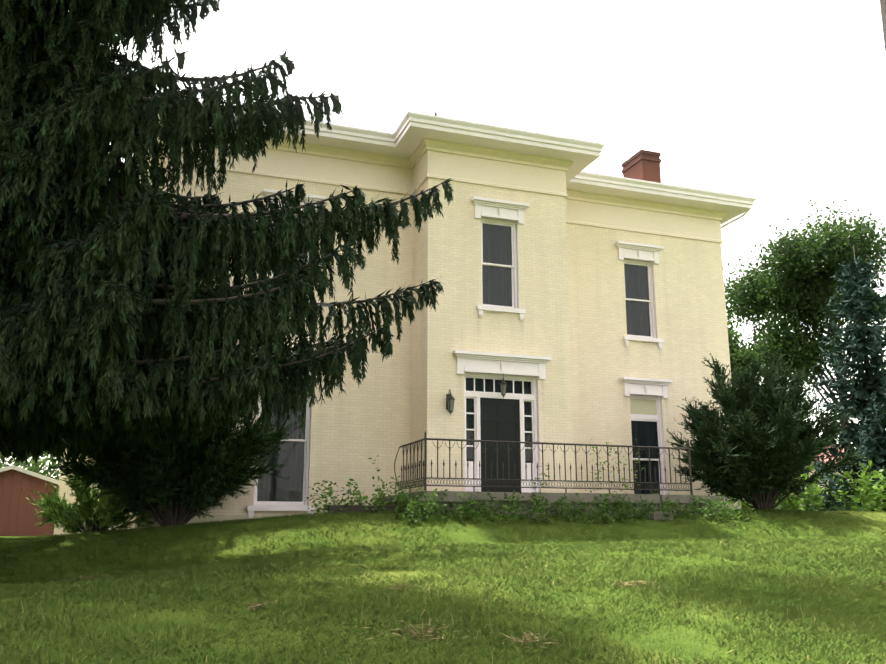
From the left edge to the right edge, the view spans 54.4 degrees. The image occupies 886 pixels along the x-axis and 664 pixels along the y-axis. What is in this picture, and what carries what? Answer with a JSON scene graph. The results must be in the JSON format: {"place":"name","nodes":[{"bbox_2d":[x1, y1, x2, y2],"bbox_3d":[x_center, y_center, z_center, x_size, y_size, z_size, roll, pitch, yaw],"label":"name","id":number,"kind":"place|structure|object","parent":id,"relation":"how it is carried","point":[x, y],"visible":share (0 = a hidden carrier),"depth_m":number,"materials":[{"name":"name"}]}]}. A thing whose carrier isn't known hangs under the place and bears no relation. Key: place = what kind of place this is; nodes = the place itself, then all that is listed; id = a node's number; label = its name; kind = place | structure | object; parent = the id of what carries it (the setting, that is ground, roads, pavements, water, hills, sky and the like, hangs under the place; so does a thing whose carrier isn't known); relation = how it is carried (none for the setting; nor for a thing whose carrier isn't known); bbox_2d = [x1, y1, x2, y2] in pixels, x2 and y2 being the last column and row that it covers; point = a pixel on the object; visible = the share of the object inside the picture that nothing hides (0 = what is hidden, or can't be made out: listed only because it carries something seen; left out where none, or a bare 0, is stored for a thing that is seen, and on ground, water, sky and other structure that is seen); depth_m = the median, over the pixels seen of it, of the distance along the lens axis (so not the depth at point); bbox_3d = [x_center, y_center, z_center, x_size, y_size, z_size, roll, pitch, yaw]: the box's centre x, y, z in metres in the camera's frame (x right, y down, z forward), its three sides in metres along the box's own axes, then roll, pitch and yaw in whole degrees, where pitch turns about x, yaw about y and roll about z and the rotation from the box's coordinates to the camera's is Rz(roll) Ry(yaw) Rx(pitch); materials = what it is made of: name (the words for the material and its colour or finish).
{"place":"outdoors","nodes":[
{"label":"outdoors","id":0,"kind":"place"},
{"bbox_2d":[0,0,453,469],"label":"spruce","id":1,"kind":"object","parent":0,"point":[43,354],"depth_m":12.90,"materials":[{"name":"green plant"}]},
{"bbox_2d":[0,508,885,663],"bbox_3d":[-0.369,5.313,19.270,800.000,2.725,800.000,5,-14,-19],"label":"ground","id":2,"kind":"structure","parent":0,"point":[686,644],"depth_m":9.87,"materials":[{"name":"green plant"}]},
{"bbox_2d":[0,465,58,535],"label":"shed","id":3,"kind":"structure","parent":2,"relation":"on","point":[18,511],"depth_m":29.77,"materials":[{"name":"red"}]},
{"bbox_2d":[0,447,60,479],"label":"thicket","id":4,"kind":"object","parent":2,"relation":"on","point":[37,468],"visible":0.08,"depth_m":39.02,"materials":[{"name":"green plant"}]},
{"bbox_2d":[25,466,155,532],"bbox_3d":[-7.253,3.636,18.133,2.897,1.855,2.556,5,-14,-19],"label":"juniper","id":5,"kind":"object","parent":2,"relation":"on","point":[52,508],"depth_m":17.71,"materials":[{"name":"green plant"}]},
{"bbox_2d":[54,451,134,534],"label":"wing","id":6,"kind":"structure","parent":2,"relation":"on","point":[63,489],"depth_m":25.32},
{"bbox_2d":[41,407,297,526],"bbox_3d":[-5.588,2.268,17.790,4.696,3.620,4.376,5,-14,-19],"label":"yew","id":7,"kind":"object","parent":2,"relation":"on","point":[215,461],"depth_m":16.97,"materials":[{"name":"green plant"}]},
{"bbox_2d":[304,477,421,514],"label":"corner weeds","id":8,"kind":"object","parent":2,"relation":"on","point":[360,499],"visible":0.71,"depth_m":17.62,"materials":[{"name":"green plant"}]},
{"bbox_2d":[0,559,885,663],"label":"tall grass blades","id":9,"kind":"object","parent":2,"relation":"on","point":[435,622],"visible":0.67,"depth_m":6.80,"materials":[{"name":"green plant"}]},
{"bbox_2d":[134,104,755,528],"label":"house","id":10,"kind":"structure","parent":2,"relation":"on","point":[600,292],"depth_m":21.73,"materials":[{"name":"brick"}]},
{"bbox_2d":[446,389,454,414],"bbox_3d":[0.161,1.640,20.180,0.260,0.618,0.233,-9,-16,34],"label":"wall lantern","id":11,"kind":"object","parent":10,"relation":"attached to","point":[450,398],"depth_m":20.10,"materials":[{"name":"metal"}]},
{"bbox_2d":[500,378,506,397],"bbox_3d":[1.455,1.289,20.761,0.168,0.606,0.168,-9,-16,34],"label":"hanging lantern","id":12,"kind":"object","parent":10,"relation":"hanging from","point":[503,384],"visible":1,"depth_m":20.70,"materials":[{"name":"metal"}]},
{"bbox_2d":[621,150,661,182],"bbox_3d":[6.768,-4.399,29.135,0.780,3.160,1.280,5,-14,-19],"label":"chimney","id":13,"kind":"object","parent":10,"relation":"on","point":[644,165],"visible":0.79,"depth_m":28.88,"materials":[{"name":"red brick"}]},
{"bbox_2d":[721,209,749,228],"bbox_3d":[8.871,0.782,25.381,1.054,9.167,0.088,-9,-16,33],"label":"downspout","id":14,"kind":"object","parent":10,"relation":"attached to","point":[737,218],"visible":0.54,"depth_m":26.29,"materials":[{"name":"white metal"}]},
{"bbox_2d":[49,573,885,663],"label":"dry grass clumps","id":15,"kind":"object","parent":2,"relation":"on","point":[428,630],"visible":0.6,"depth_m":6.48,"materials":[{"name":"brown plant"}]},
{"bbox_2d":[327,491,723,519],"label":"terrace","id":16,"kind":"structure","parent":2,"relation":"on","point":[452,497],"depth_m":18.11,"materials":[{"name":"stone"}]},
{"bbox_2d":[368,455,549,511],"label":"tall weeds","id":17,"kind":"object","parent":16,"relation":"on","point":[378,470],"visible":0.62,"depth_m":17.88,"materials":[{"name":"green plant"}]},
{"bbox_2d":[394,431,692,494],"bbox_3d":[2.265,3.102,19.607,6.398,1.230,2.272,5,-14,-19],"label":"iron railing","id":18,"kind":"object","parent":16,"relation":"on","point":[413,467],"visible":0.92,"depth_m":18.46,"materials":[{"name":"black metal"}]},
{"bbox_2d":[585,439,643,490],"bbox_3d":[3.724,2.969,19.086,1.325,1.178,1.069,1,-13,-2],"label":"railing vine","id":19,"kind":"object","parent":16,"relation":"on","point":[624,485],"visible":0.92,"depth_m":18.90,"materials":[{"name":"green plant"}]},
{"bbox_2d":[386,487,757,523],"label":"shrubs","id":20,"kind":"object","parent":2,"relation":"on","point":[621,510],"visible":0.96,"depth_m":17.61,"materials":[{"name":"green plant"}]},
{"bbox_2d":[727,294,747,337],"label":"tree","id":21,"kind":"object","parent":2,"relation":"on","point":[732,327],"depth_m":51.53,"materials":[{"name":"green plant"}]},
{"bbox_2d":[728,328,766,388],"bbox_3d":[11.182,3.673,37.756,6.888,8.902,6.783,5,-14,-19],"label":"tree","id":22,"kind":"object","parent":2,"relation":"on","point":[739,356],"visible":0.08,"depth_m":35.79,"materials":[{"name":"green plant"}]},
{"bbox_2d":[666,349,867,510],"bbox_3d":[7.870,2.459,21.731,4.381,4.230,4.460,5,-14,-19],"label":"yew","id":23,"kind":"object","parent":2,"relation":"on","point":[777,401],"depth_m":20.83,"materials":[{"name":"green plant"}]},
{"bbox_2d":[749,445,857,508],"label":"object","id":24,"kind":"structure","parent":2,"relation":"on","point":[827,459],"depth_m":35.40,"materials":[{"name":"red"}]},
{"bbox_2d":[723,199,885,448],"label":"tree","id":25,"kind":"object","parent":2,"relation":"on","point":[796,263],"depth_m":45.57,"materials":[{"name":"green plant"}]},
{"bbox_2d":[741,457,885,511],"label":"bush","id":26,"kind":"object","parent":2,"relation":"on","point":[813,499],"visible":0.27,"depth_m":23.62,"materials":[{"name":"green plant"}]},
{"bbox_2d":[804,407,836,439],"bbox_3d":[20.936,7.295,46.053,22.599,5.928,16.719,5,-14,-19],"label":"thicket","id":27,"kind":"object","parent":2,"relation":"on","point":[815,415],"depth_m":39.84,"materials":[{"name":"green plant"}]},
{"bbox_2d":[775,245,885,510],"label":"blue spruce","id":28,"kind":"object","parent":2,"relation":"on","point":[858,347],"depth_m":28.48,"materials":[{"name":"plant"}]},
{"bbox_2d":[0,0,885,476],"label":"sky","id":29,"kind":"structure","parent":0,"point":[781,104],"materials":[{"name":"white"}]},
{"bbox_2d":[223,313,666,512],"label":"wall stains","id":30,"kind":"object","parent":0,"point":[308,499],"depth_m":19.84,"materials":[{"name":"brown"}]},
{"bbox_2d":[880,0,885,52],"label":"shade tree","id":31,"kind":"object","parent":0,"point":[883,8],"depth_m":17.37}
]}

